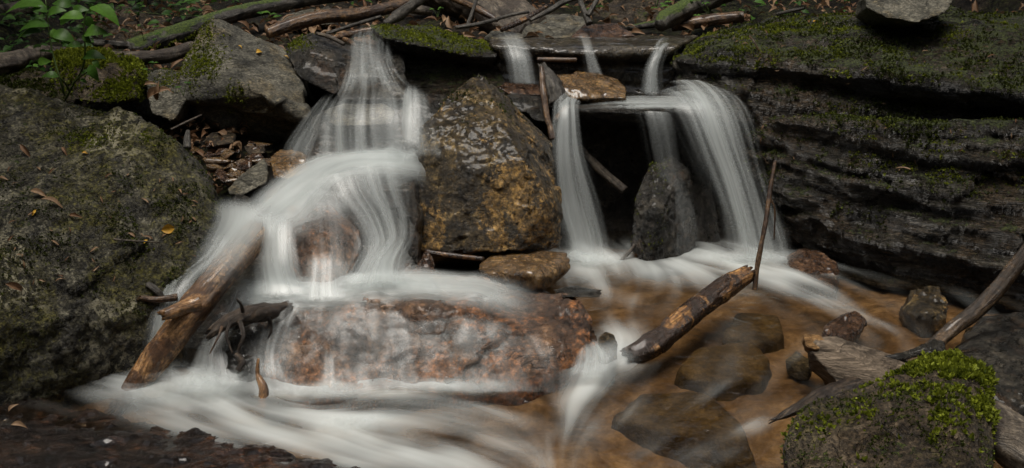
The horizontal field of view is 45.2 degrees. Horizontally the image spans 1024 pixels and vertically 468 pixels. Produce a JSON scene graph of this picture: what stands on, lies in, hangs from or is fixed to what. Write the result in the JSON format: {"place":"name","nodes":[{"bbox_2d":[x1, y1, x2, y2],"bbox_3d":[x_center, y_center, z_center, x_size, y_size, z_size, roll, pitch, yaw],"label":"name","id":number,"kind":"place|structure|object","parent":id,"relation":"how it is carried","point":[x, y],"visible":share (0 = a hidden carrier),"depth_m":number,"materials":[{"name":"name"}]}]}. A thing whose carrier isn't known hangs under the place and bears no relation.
{"place":"outdoors","nodes":[
{"label":"outdoors","id":0,"kind":"place"},
{"bbox_2d":[236,159,251,171],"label":"pebble","id":1,"kind":"object","parent":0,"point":[245,165],"visible":0.86,"depth_m":3.72,"materials":[{"name":"stone"}]},
{"bbox_2d":[353,37,380,46],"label":"stick","id":2,"kind":"object","parent":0,"point":[360,40],"visible":0.94,"depth_m":4.26,"materials":[{"name":"wood"}]},
{"bbox_2d":[0,0,1023,243],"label":"ground","id":3,"kind":"structure","parent":0,"point":[319,99],"depth_m":4.81,"materials":[{"name":"soil"}]},
{"bbox_2d":[0,1,33,13],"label":"log","id":4,"kind":"object","parent":3,"relation":"on","point":[7,7],"visible":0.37,"depth_m":4.68,"materials":[{"name":"brown wood"}]},
{"bbox_2d":[50,44,148,102],"bbox_3d":[-1.318,-0.513,3.966,0.319,0.182,0.447,0,17,0],"label":"rock","id":5,"kind":"object","parent":3,"relation":"on","point":[122,77],"visible":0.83,"depth_m":3.84,"materials":[{"name":"green stone"}]},
{"bbox_2d":[53,41,192,64],"bbox_3d":[-1.335,-0.610,4.167,0.505,0.064,0.150,-2,17,-5],"label":"log","id":6,"kind":"object","parent":5,"relation":"on","point":[169,55],"visible":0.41,"depth_m":4.13,"materials":[{"name":"brown wood"}]},
{"bbox_2d":[0,84,225,408],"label":"boulder","id":7,"kind":"object","parent":3,"relation":"on","point":[82,334],"visible":0.88,"depth_m":3.18,"materials":[{"name":"stone"}]},
{"bbox_2d":[26,44,51,70],"bbox_3d":[-1.375,-0.509,3.584,0.070,0.075,0.138,-4,17,-13],"label":"seedling","id":8,"kind":"object","parent":7,"relation":"on","point":[40,67],"visible":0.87,"depth_m":3.60,"materials":[{"name":"green plant"}]},
{"bbox_2d":[0,67,82,104],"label":"rock","id":9,"kind":"object","parent":7,"relation":"on","point":[27,78],"visible":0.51,"depth_m":3.84,"materials":[{"name":"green stone"}]},
{"bbox_2d":[0,45,54,75],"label":"log","id":10,"kind":"object","parent":9,"relation":"on","point":[12,61],"visible":0.75,"depth_m":3.90,"materials":[{"name":"brown wood"}]},
{"bbox_2d":[6,0,118,99],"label":"sapling","id":11,"kind":"object","parent":7,"relation":"on","point":[107,11],"visible":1,"depth_m":3.52,"materials":[{"name":"green plant"}]},
{"bbox_2d":[145,281,164,295],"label":"stick","id":12,"kind":"object","parent":7,"relation":"on","point":[154,289],"visible":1,"depth_m":3.16,"materials":[{"name":"brown wood"}]},
{"bbox_2d":[137,294,177,302],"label":"stick","id":13,"kind":"object","parent":7,"relation":"on","point":[163,299],"visible":1,"depth_m":3.15,"materials":[{"name":"brown wood"}]},
{"bbox_2d":[183,130,191,149],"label":"stick","id":14,"kind":"object","parent":7,"relation":"on","point":[187,141],"visible":0.98,"depth_m":3.75,"materials":[{"name":"grey wood"}]},
{"bbox_2d":[94,6,173,40],"bbox_3d":[-1.491,-0.829,5.009,0.407,0.192,0.628,0,17,0],"label":"seedling","id":15,"kind":"object","parent":3,"relation":"on","point":[122,17],"visible":0.33,"depth_m":4.87,"materials":[{"name":"green plant"}]},
{"bbox_2d":[203,131,235,148],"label":"rock","id":16,"kind":"object","parent":3,"relation":"on","point":[226,141],"visible":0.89,"depth_m":3.91,"materials":[{"name":"brown stone"}]},
{"bbox_2d":[124,0,353,50],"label":"log","id":17,"kind":"object","parent":3,"relation":"on","point":[181,32],"visible":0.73,"depth_m":4.63,"materials":[{"name":"green wood"}]},
{"bbox_2d":[176,18,310,142],"bbox_3d":[-0.862,-0.503,4.192,0.450,0.450,0.767,0,17,0],"label":"boulder","id":18,"kind":"object","parent":3,"relation":"on","point":[263,93],"visible":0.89,"depth_m":3.96,"materials":[{"name":"grey stone"}]},
{"bbox_2d":[244,141,265,154],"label":"rock","id":19,"kind":"object","parent":3,"relation":"on","point":[250,151],"visible":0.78,"depth_m":3.85,"materials":[{"name":"brown stone"}]},
{"bbox_2d":[275,6,334,27],"bbox_3d":[-0.821,-0.856,4.957,0.255,0.122,0.368,0,17,0],"label":"stick","id":20,"kind":"object","parent":3,"relation":"on","point":[300,12],"visible":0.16,"depth_m":4.88,"materials":[{"name":"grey wood"}]},
{"bbox_2d":[411,5,432,15],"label":"rock","id":21,"kind":"object","parent":3,"relation":"on","point":[423,10],"visible":0.59,"depth_m":4.77,"materials":[{"name":"grey stone"}]},
{"bbox_2d":[0,0,849,70],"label":"undergrowth","id":22,"kind":"object","parent":3,"relation":"on","point":[78,26],"visible":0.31,"depth_m":4.69,"materials":[{"name":"green plant"}]},
{"bbox_2d":[261,267,596,415],"bbox_3d":[-0.221,0.283,3.335,0.892,0.345,0.648,0,17,0],"label":"boulder","id":23,"kind":"object","parent":3,"relation":"on","point":[459,341],"visible":0.76,"depth_m":3.15,"materials":[{"name":"orange stone"}]},
{"bbox_2d":[205,298,292,371],"bbox_3d":[-0.661,0.233,3.110,0.236,0.177,0.121,-14,22,-39],"label":"driftwood","id":24,"kind":"object","parent":23,"relation":"on","point":[242,315],"visible":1,"depth_m":3.09,"materials":[{"name":"black wood"}]},
{"bbox_2d":[257,275,408,302],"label":"waterfall","id":25,"kind":"structure","parent":23,"relation":"on","point":[329,292],"depth_m":3.25,"materials":[{"name":"white liquid"}]},
{"bbox_2d":[397,260,412,274],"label":"rock","id":26,"kind":"object","parent":23,"relation":"on","point":[406,266],"visible":0.64,"depth_m":3.39,"materials":[{"name":"stone"}]},
{"bbox_2d":[416,251,434,271],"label":"rock","id":27,"kind":"object","parent":23,"relation":"on","point":[427,260],"visible":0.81,"depth_m":3.40,"materials":[{"name":"stone"}]},
{"bbox_2d":[425,249,484,260],"bbox_3d":[-0.160,0.059,3.416,0.169,0.028,0.016,2,17,7],"label":"stick","id":28,"kind":"object","parent":23,"relation":"on","point":[457,256],"visible":1,"depth_m":3.41,"materials":[{"name":"orange wood"}]},
{"bbox_2d":[479,250,570,292],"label":"rock","id":29,"kind":"object","parent":23,"relation":"on","point":[540,271],"visible":0.87,"depth_m":3.42,"materials":[{"name":"stone"}]},
{"bbox_2d":[554,286,602,297],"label":"rock","id":30,"kind":"object","parent":23,"relation":"on","point":[574,291],"visible":0.98,"depth_m":3.38,"materials":[{"name":"stone"}]},
{"bbox_2d":[369,23,504,107],"bbox_3d":[-0.254,-0.592,4.405,0.463,0.367,0.800,0,17,0],"label":"rock ledge","id":31,"kind":"object","parent":3,"relation":"on","point":[441,61],"visible":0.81,"depth_m":4.12,"materials":[{"name":"stone"}]},
{"bbox_2d":[455,10,528,28],"bbox_3d":[-0.071,-0.795,4.565,0.290,0.058,0.018,-6,18,-19],"label":"stick","id":32,"kind":"object","parent":31,"relation":"on","point":[475,24],"visible":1,"depth_m":4.55,"materials":[{"name":"brown wood"}]},
{"bbox_2d":[423,0,546,33],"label":"rock","id":33,"kind":"object","parent":3,"relation":"on","point":[497,8],"visible":0.49,"depth_m":4.91,"materials":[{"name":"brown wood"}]},
{"bbox_2d":[414,74,562,253],"bbox_3d":[-0.076,-0.229,3.795,0.453,0.522,0.732,0,17,0],"label":"boulder","id":34,"kind":"object","parent":3,"relation":"on","point":[485,174],"visible":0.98,"depth_m":3.52,"materials":[{"name":"orange stone"}]},
{"bbox_2d":[507,93,541,112],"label":"rock","id":35,"kind":"object","parent":34,"relation":"on","point":[523,102],"visible":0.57,"depth_m":3.95,"materials":[{"name":"stone"}]},
{"bbox_2d":[497,82,539,95],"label":"rock","id":36,"kind":"object","parent":35,"relation":"on","point":[521,88],"visible":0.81,"depth_m":4.05,"materials":[{"name":"stone"}]},
{"bbox_2d":[527,106,544,122],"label":"rock","id":37,"kind":"object","parent":34,"relation":"on","point":[535,113],"visible":0.81,"depth_m":3.91,"materials":[{"name":"stone"}]},
{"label":"waterfall","id":38,"kind":"object","parent":34,"relation":"on","visible":0},
{"bbox_2d":[553,106,567,122],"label":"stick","id":39,"kind":"object","parent":38,"relation":"on","point":[561,112],"visible":1,"depth_m":3.84,"materials":[{"name":"liquid"}]},
{"bbox_2d":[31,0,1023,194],"bbox_3d":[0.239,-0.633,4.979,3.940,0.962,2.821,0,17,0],"label":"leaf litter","id":40,"kind":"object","parent":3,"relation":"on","point":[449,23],"visible":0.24,"depth_m":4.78,"materials":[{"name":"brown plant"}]},
{"bbox_2d":[77,38,127,48],"bbox_3d":[-1.474,-0.692,4.473,0.230,0.034,0.033,4,17,13],"label":"log","id":41,"kind":"object","parent":40,"relation":"on","point":[113,43],"visible":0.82,"depth_m":4.46,"materials":[{"name":"wood"}]},
{"bbox_2d":[124,1,201,16],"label":"seedling","id":42,"kind":"object","parent":40,"relation":"on","point":[193,9],"visible":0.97,"depth_m":4.74,"materials":[{"name":"green plant"}]},
{"bbox_2d":[145,67,189,120],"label":"rock","id":43,"kind":"object","parent":40,"relation":"on","point":[171,106],"visible":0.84,"depth_m":3.92,"materials":[{"name":"grey stone"}]},
{"bbox_2d":[147,86,171,98],"bbox_3d":[-1.077,-0.429,3.743,0.079,0.040,0.031,0,17,0],"label":"fallen leaf","id":44,"kind":"object","parent":43,"relation":"on","point":[150,92],"visible":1,"depth_m":3.75,"materials":[{"name":"brown plant"}]},
{"bbox_2d":[202,157,233,164],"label":"stick","id":45,"kind":"object","parent":40,"relation":"on","point":[217,160],"visible":0.99,"depth_m":3.79,"materials":[{"name":"wood"}]},
{"bbox_2d":[223,163,236,170],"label":"pebble","id":46,"kind":"object","parent":40,"relation":"on","point":[229,166],"visible":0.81,"depth_m":3.73,"materials":[{"name":"stone"}]},
{"bbox_2d":[221,167,236,172],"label":"pebble","id":47,"kind":"object","parent":46,"relation":"on","point":[231,169],"visible":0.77,"depth_m":3.72,"materials":[{"name":"stone"}]},
{"bbox_2d":[233,172,241,177],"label":"pebble","id":48,"kind":"object","parent":47,"relation":"on","point":[236,175],"visible":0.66,"depth_m":3.69,"materials":[{"name":"stone"}]},
{"bbox_2d":[265,0,408,38],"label":"log","id":49,"kind":"object","parent":40,"relation":"on","point":[311,19],"visible":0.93,"depth_m":4.55,"materials":[{"name":"brown wood"}]},
{"bbox_2d":[382,0,425,24],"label":"branch","id":50,"kind":"object","parent":49,"relation":"on","point":[402,12],"visible":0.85,"depth_m":4.55,"materials":[{"name":"brown plant"}]},
{"bbox_2d":[449,0,497,21],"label":"branch","id":51,"kind":"object","parent":40,"relation":"on","point":[480,10],"visible":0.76,"depth_m":4.78,"materials":[{"name":"brown wood"}]},
{"bbox_2d":[654,0,733,31],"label":"log","id":52,"kind":"object","parent":40,"relation":"on","point":[674,15],"visible":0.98,"depth_m":4.80,"materials":[{"name":"green wood"}]},
{"bbox_2d":[522,14,584,38],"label":"rock","id":53,"kind":"object","parent":3,"relation":"on","point":[554,26],"visible":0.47,"depth_m":4.78,"materials":[{"name":"grey stone"}]},
{"bbox_2d":[592,0,665,21],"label":"rock","id":54,"kind":"object","parent":3,"relation":"on","point":[630,14],"visible":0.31,"depth_m":5.29,"materials":[{"name":"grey stone"}]},
{"bbox_2d":[625,20,654,30],"bbox_3d":[0.538,-0.841,4.948,0.174,0.043,0.031,-5,18,-15],"label":"log","id":55,"kind":"object","parent":3,"relation":"on","point":[647,25],"visible":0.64,"depth_m":4.93,"materials":[{"name":"wood"}]},
{"bbox_2d":[552,94,785,251],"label":"waterfall","id":56,"kind":"object","parent":3,"relation":"on","point":[627,141],"visible":0.49,"depth_m":4.17,"materials":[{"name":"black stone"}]},
{"bbox_2d":[538,62,566,107],"bbox_3d":[0.122,-0.475,3.919,0.077,0.131,0.136,-7,18,-23],"label":"bark piece","id":57,"kind":"object","parent":56,"relation":"on","point":[556,96],"visible":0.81,"depth_m":3.89,"materials":[{"name":"grey wood"}]},
{"bbox_2d":[488,35,698,108],"bbox_3d":[0.312,-0.601,4.507,0.802,0.294,0.808,0,17,0],"label":"rock ledge","id":58,"kind":"object","parent":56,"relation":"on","point":[639,66],"visible":0.64,"depth_m":4.21,"materials":[{"name":"stone"}]},
{"bbox_2d":[484,31,523,41],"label":"rock","id":59,"kind":"object","parent":58,"relation":"on","point":[499,35],"visible":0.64,"depth_m":4.59,"materials":[{"name":"grey stone"}]},
{"bbox_2d":[500,4,547,31],"bbox_3d":[0.050,-0.819,4.660,0.241,0.086,0.027,-15,22,-40],"label":"stick","id":60,"kind":"object","parent":59,"relation":"on","point":[519,21],"visible":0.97,"depth_m":4.64,"materials":[{"name":"orange wood"}]},
{"bbox_2d":[529,0,575,21],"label":"stick","id":61,"kind":"object","parent":58,"relation":"on","point":[555,6],"visible":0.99,"depth_m":4.64,"materials":[{"name":"wood"}]},
{"bbox_2d":[537,57,576,62],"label":"stick","id":62,"kind":"object","parent":58,"relation":"on","point":[557,59],"visible":1,"depth_m":4.07,"materials":[{"name":"brown wood"}]},
{"bbox_2d":[557,71,625,104],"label":"rock","id":63,"kind":"object","parent":58,"relation":"on","point":[586,88],"visible":0.75,"depth_m":3.99,"materials":[{"name":"stone"}]},
{"bbox_2d":[571,23,635,37],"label":"rock","id":64,"kind":"object","parent":58,"relation":"on","point":[604,30],"visible":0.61,"depth_m":4.63,"materials":[{"name":"stone"}]},
{"bbox_2d":[577,0,598,25],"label":"branch","id":65,"kind":"object","parent":64,"relation":"on","point":[586,14],"visible":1,"depth_m":4.60,"materials":[{"name":"brown plant"}]},
{"bbox_2d":[577,144,627,193],"bbox_3d":[0.293,-0.211,4.010,0.182,0.149,0.032,8,19,26],"label":"stick","id":66,"kind":"object","parent":56,"relation":"on","point":[599,168],"visible":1,"depth_m":4.00,"materials":[{"name":"brown wood"}]},
{"bbox_2d":[671,11,743,31],"bbox_3d":[0.773,-0.842,4.866,0.289,0.081,0.053,0,17,0],"label":"log","id":67,"kind":"object","parent":3,"relation":"on","point":[711,20],"visible":0.88,"depth_m":4.84,"materials":[{"name":"brown wood"}]},
{"bbox_2d":[671,5,1023,311],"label":"rock wall","id":68,"kind":"structure","parent":3,"relation":"on","point":[944,214],"depth_m":3.75,"materials":[{"name":"stone"}]},
{"bbox_2d":[776,7,804,15],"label":"stick","id":69,"kind":"object","parent":68,"relation":"on","point":[789,11],"visible":1,"depth_m":4.27,"materials":[{"name":"grey wood"}]},
{"bbox_2d":[855,0,951,28],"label":"boulder","id":70,"kind":"object","parent":68,"relation":"on","point":[895,14],"visible":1,"depth_m":3.88,"materials":[{"name":"grey stone"}]},
{"bbox_2d":[42,231,1017,467],"bbox_3d":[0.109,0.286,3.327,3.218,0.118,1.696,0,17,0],"label":"water","id":71,"kind":"structure","parent":0,"point":[340,429],"depth_m":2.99,"materials":[{"name":"white liquid"}]},
{"bbox_2d":[0,398,362,467],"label":"rock","id":72,"kind":"object","parent":71,"relation":"on","point":[54,434],"visible":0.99,"depth_m":2.82,"materials":[{"name":"stone"}]},
{"bbox_2d":[103,220,269,415],"bbox_3d":[-0.811,0.221,3.152,0.133,0.428,0.508,15,22,40],"label":"log","id":73,"kind":"object","parent":71,"relation":"on","point":[186,315],"visible":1,"depth_m":3.08,"materials":[{"name":"brown wood"}]},
{"bbox_2d":[222,323,270,404],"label":"waterfall","id":74,"kind":"object","parent":71,"relation":"on","point":[241,386],"visible":0.66,"depth_m":3.12,"materials":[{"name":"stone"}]},
{"bbox_2d":[255,358,268,410],"bbox_3d":[-0.619,0.376,3.044,0.032,0.123,0.065,-2,17,-7],"label":"twig","id":75,"kind":"object","parent":71,"relation":"on","point":[263,396],"visible":1,"depth_m":3.04,"materials":[{"name":"brown wood"}]},
{"bbox_2d":[265,389,285,425],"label":"water","id":76,"kind":"structure","parent":71,"relation":"on","point":[276,405],"depth_m":3.03,"materials":[{"name":"liquid"}]},
{"bbox_2d":[178,44,424,373],"bbox_3d":[-0.615,-0.139,3.933,0.749,0.810,1.633,0,17,0],"label":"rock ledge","id":77,"kind":"object","parent":71,"relation":"on","point":[375,201],"visible":0.55,"depth_m":3.48,"materials":[{"name":"liquid"}]},
{"bbox_2d":[229,194,251,211],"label":"rock","id":78,"kind":"object","parent":77,"relation":"on","point":[238,202],"visible":1,"depth_m":3.55,"materials":[{"name":"stone"}]},
{"bbox_2d":[228,158,268,194],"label":"rock","id":79,"kind":"object","parent":77,"relation":"on","point":[254,177],"visible":0.98,"depth_m":3.64,"materials":[{"name":"grey stone"}]},
{"bbox_2d":[265,185,285,205],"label":"rock","id":80,"kind":"object","parent":77,"relation":"on","point":[274,194],"visible":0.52,"depth_m":3.56,"materials":[{"name":"stone"}]},
{"bbox_2d":[270,150,310,178],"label":"rock","id":81,"kind":"object","parent":77,"relation":"on","point":[287,164],"visible":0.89,"depth_m":3.72,"materials":[{"name":"stone"}]},
{"bbox_2d":[284,32,350,95],"bbox_3d":[-0.652,-0.585,4.256,0.233,0.216,0.526,0,17,0],"label":"rock","id":82,"kind":"object","parent":77,"relation":"on","point":[317,61],"visible":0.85,"depth_m":4.04,"materials":[{"name":"stone"}]},
{"bbox_2d":[315,32,344,45],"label":"stick","id":83,"kind":"object","parent":82,"relation":"on","point":[332,38],"visible":1,"depth_m":4.13,"materials":[{"name":"brown wood"}]},
{"bbox_2d":[332,27,373,39],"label":"stick","id":84,"kind":"object","parent":82,"relation":"on","point":[357,32],"visible":0.75,"depth_m":4.37,"materials":[{"name":"brown wood"}]},
{"bbox_2d":[326,15,381,34],"bbox_3d":[-0.571,-0.763,4.490,0.238,0.055,0.034,-14,22,-38],"label":"stick","id":85,"kind":"object","parent":82,"relation":"on","point":[355,24],"visible":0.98,"depth_m":4.47,"materials":[{"name":"wood"}]},
{"bbox_2d":[281,204,361,283],"bbox_3d":[-0.522,0.027,3.468,0.216,0.230,0.444,0,17,0],"label":"rock","id":86,"kind":"object","parent":77,"relation":"on","point":[322,244],"visible":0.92,"depth_m":3.32,"materials":[{"name":"orange stone"}]},
{"bbox_2d":[290,156,363,207],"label":"waterfall","id":87,"kind":"structure","parent":77,"relation":"on","point":[315,191],"depth_m":3.46,"materials":[{"name":"white liquid"}]},
{"bbox_2d":[325,103,394,127],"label":"rock","id":88,"kind":"object","parent":77,"relation":"on","point":[348,115],"visible":0.98,"depth_m":3.70,"materials":[{"name":"grey stone"}]},
{"bbox_2d":[414,93,447,121],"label":"rock","id":89,"kind":"object","parent":77,"relation":"on","point":[428,104],"visible":0.48,"depth_m":3.91,"materials":[{"name":"stone"}]},
{"bbox_2d":[597,332,617,386],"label":"rock","id":90,"kind":"object","parent":71,"relation":"on","point":[607,348],"visible":0.84,"depth_m":3.18,"materials":[{"name":"stone"}]},
{"bbox_2d":[630,156,696,268],"bbox_3d":[0.486,-0.071,3.926,0.213,0.323,0.348,10,20,29],"label":"rock","id":91,"kind":"object","parent":71,"relation":"on","point":[664,227],"visible":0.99,"depth_m":3.84,"materials":[{"name":"stone"}]},
{"bbox_2d":[611,392,756,467],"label":"submerged stone","id":92,"kind":"object","parent":71,"relation":"on","point":[700,426],"visible":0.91,"depth_m":2.96,"materials":[{"name":"brown stone"}]},
{"bbox_2d":[620,265,755,364],"bbox_3d":[0.488,0.217,3.336,0.534,0.162,0.079,-16,23,-42],"label":"log","id":93,"kind":"object","parent":71,"relation":"on","point":[675,325],"visible":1,"depth_m":3.29,"materials":[{"name":"orange wood"}]},
{"bbox_2d":[752,160,776,289],"bbox_3d":[0.728,-0.024,3.489,0.034,0.347,0.165,8,19,25],"label":"stick","id":94,"kind":"object","parent":93,"relation":"on","point":[769,200],"visible":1,"depth_m":3.48,"materials":[{"name":"brown wood"}]},
{"bbox_2d":[686,165,721,258],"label":"rock","id":95,"kind":"object","parent":71,"relation":"on","point":[706,218],"visible":0.36,"depth_m":4.03,"materials":[{"name":"black stone"}]},
{"bbox_2d":[674,341,771,400],"bbox_3d":[0.559,0.406,3.247,0.309,0.180,0.223,-5,18,-17],"label":"submerged stone","id":96,"kind":"object","parent":71,"relation":"on","point":[729,371],"visible":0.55,"depth_m":3.19,"materials":[{"name":"brown stone"}]},
{"bbox_2d":[722,313,783,353],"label":"submerged stone","id":97,"kind":"object","parent":71,"relation":"on","point":[763,333],"visible":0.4,"depth_m":3.40,"materials":[{"name":"brown stone"}]},
{"bbox_2d":[785,351,811,379],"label":"rock","id":98,"kind":"object","parent":71,"relation":"on","point":[797,366],"visible":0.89,"depth_m":3.21,"materials":[{"name":"grey stone"}]},
{"bbox_2d":[785,249,839,299],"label":"rock","id":99,"kind":"object","parent":71,"relation":"on","point":[816,265],"visible":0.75,"depth_m":3.71,"materials":[{"name":"stone"}]},
{"bbox_2d":[768,377,863,423],"bbox_3d":[0.723,0.400,2.925,0.295,0.064,0.059,-11,20,-33],"label":"log","id":100,"kind":"object","parent":71,"relation":"in","point":[829,390],"visible":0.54,"depth_m":2.92,"materials":[{"name":"black wood"}]},
{"bbox_2d":[821,311,866,342],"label":"rock","id":101,"kind":"object","parent":71,"relation":"on","point":[849,326],"visible":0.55,"depth_m":3.34,"materials":[{"name":"stone"}]},
{"bbox_2d":[802,334,907,384],"bbox_3d":[0.900,0.364,3.083,0.321,0.182,0.281,0,17,0],"label":"driftwood","id":102,"kind":"object","parent":71,"relation":"on","point":[833,359],"visible":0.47,"depth_m":3.08,"materials":[{"name":"brown wood"}]},
{"bbox_2d":[885,243,1023,360],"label":"branch","id":103,"kind":"object","parent":102,"relation":"on","point":[987,299],"visible":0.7,"depth_m":3.19,"materials":[{"name":"wood"}]},
{"bbox_2d":[779,348,1001,467],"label":"rock","id":104,"kind":"object","parent":71,"relation":"on","point":[935,409],"visible":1,"depth_m":2.57,"materials":[{"name":"green stone"}]},
{"bbox_2d":[899,286,947,337],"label":"rock","id":105,"kind":"object","parent":71,"relation":"on","point":[922,313],"visible":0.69,"depth_m":3.45,"materials":[{"name":"orange stone"}]},
{"bbox_2d":[953,328,1023,415],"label":"rock","id":106,"kind":"object","parent":71,"relation":"on","point":[1001,352],"visible":0.39,"depth_m":3.11,"materials":[{"name":"stone"}]},
{"bbox_2d":[961,312,1023,342],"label":"rock","id":107,"kind":"object","parent":71,"relation":"on","point":[1009,321],"visible":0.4,"depth_m":3.35,"materials":[{"name":"stone"}]},
{"bbox_2d":[992,401,1023,467],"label":"driftwood","id":108,"kind":"object","parent":71,"relation":"on","point":[1009,445],"visible":0.53,"depth_m":2.67,"materials":[{"name":"grey wood"}]},
{"bbox_2d":[539,66,555,140],"bbox_3d":[0.106,-0.410,3.851,0.027,0.211,0.168,-4,17,-13],"label":"stick","id":109,"kind":"object","parent":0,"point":[546,112],"visible":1,"depth_m":3.84,"materials":[{"name":"brown wood"}]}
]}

